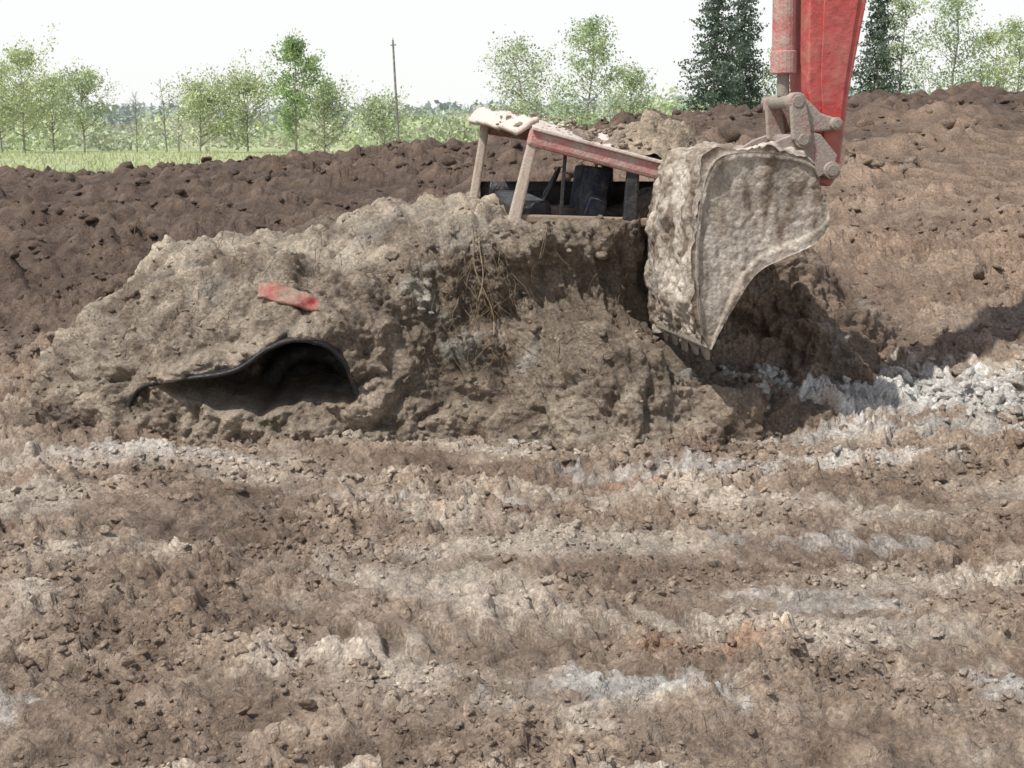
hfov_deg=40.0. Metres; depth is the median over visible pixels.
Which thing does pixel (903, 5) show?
poplar tree
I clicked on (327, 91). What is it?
birch tree
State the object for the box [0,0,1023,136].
sky
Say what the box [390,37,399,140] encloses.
utility pole
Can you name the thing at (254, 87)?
willow shrub
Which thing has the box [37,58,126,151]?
poplar tree
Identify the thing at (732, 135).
soil clods
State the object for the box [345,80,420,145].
willow shrub
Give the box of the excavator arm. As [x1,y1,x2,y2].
[643,0,865,359]
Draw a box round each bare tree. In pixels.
[121,91,144,151]
[150,80,176,151]
[164,95,187,151]
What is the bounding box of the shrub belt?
[1,83,949,151]
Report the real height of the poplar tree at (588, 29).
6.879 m
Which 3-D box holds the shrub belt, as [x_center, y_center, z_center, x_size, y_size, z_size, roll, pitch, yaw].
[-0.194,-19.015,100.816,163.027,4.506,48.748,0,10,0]
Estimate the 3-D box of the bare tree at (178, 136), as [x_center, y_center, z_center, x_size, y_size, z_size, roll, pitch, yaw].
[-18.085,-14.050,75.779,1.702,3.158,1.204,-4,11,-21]
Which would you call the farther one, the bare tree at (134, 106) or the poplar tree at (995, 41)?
the bare tree at (134, 106)
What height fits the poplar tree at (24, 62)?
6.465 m
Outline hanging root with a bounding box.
[471,225,493,334]
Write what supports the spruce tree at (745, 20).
on the muddy ground at (972, 161)
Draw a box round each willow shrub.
[151,48,250,151]
[201,49,299,151]
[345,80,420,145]
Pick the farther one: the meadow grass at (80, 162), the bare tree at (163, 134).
the bare tree at (163, 134)
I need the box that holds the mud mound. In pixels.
[12,187,904,452]
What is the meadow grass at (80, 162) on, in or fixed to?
on the muddy ground at (972, 161)
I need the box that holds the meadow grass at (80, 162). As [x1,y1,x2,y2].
[0,149,336,172]
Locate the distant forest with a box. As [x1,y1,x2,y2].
[11,81,1010,140]
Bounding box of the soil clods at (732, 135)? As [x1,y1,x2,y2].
[0,91,1023,767]
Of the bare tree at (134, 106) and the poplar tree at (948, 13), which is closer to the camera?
the poplar tree at (948, 13)
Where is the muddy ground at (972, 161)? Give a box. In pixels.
[0,81,1023,767]
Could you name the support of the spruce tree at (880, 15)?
on the muddy ground at (972, 161)
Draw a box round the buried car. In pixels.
[126,106,702,406]
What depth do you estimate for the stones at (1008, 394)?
7.05 m
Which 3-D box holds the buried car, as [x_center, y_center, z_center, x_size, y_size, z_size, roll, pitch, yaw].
[-0.207,-0.628,8.145,3.743,1.959,1.760,0,10,0]
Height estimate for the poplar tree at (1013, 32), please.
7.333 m
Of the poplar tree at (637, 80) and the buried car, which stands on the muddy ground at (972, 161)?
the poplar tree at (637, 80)
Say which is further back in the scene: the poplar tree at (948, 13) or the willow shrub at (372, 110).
the willow shrub at (372, 110)
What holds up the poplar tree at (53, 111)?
on the muddy ground at (972, 161)
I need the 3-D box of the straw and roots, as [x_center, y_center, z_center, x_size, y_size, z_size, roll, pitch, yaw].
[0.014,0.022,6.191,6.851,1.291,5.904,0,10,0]
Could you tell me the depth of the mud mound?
7.77 m
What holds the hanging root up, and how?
hanging from the mud mound
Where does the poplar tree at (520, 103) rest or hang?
on the muddy ground at (972, 161)
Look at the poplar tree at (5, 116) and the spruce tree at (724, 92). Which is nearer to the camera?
the spruce tree at (724, 92)
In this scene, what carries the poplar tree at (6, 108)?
on the muddy ground at (972, 161)
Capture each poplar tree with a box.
[0,21,88,152]
[0,55,40,151]
[0,75,19,132]
[7,61,100,151]
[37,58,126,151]
[474,24,564,120]
[539,13,630,125]
[595,57,663,115]
[760,47,789,97]
[853,0,936,94]
[896,0,1006,92]
[951,23,1023,90]
[988,13,1023,91]
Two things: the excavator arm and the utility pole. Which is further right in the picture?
the excavator arm
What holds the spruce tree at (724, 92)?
on the muddy ground at (972, 161)
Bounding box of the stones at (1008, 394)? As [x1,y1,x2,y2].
[0,198,1023,767]
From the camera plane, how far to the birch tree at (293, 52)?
68.38 m
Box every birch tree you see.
[260,28,331,150]
[289,70,363,150]
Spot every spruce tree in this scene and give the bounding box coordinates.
[672,0,751,111]
[704,0,776,110]
[849,0,919,95]
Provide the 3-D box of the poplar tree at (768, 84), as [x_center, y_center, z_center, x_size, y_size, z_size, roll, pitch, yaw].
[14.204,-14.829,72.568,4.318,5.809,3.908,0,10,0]
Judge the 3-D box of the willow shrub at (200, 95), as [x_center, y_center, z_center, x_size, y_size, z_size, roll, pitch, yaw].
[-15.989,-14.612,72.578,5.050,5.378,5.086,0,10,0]
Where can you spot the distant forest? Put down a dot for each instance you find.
(444, 106)
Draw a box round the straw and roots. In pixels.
[0,217,1023,767]

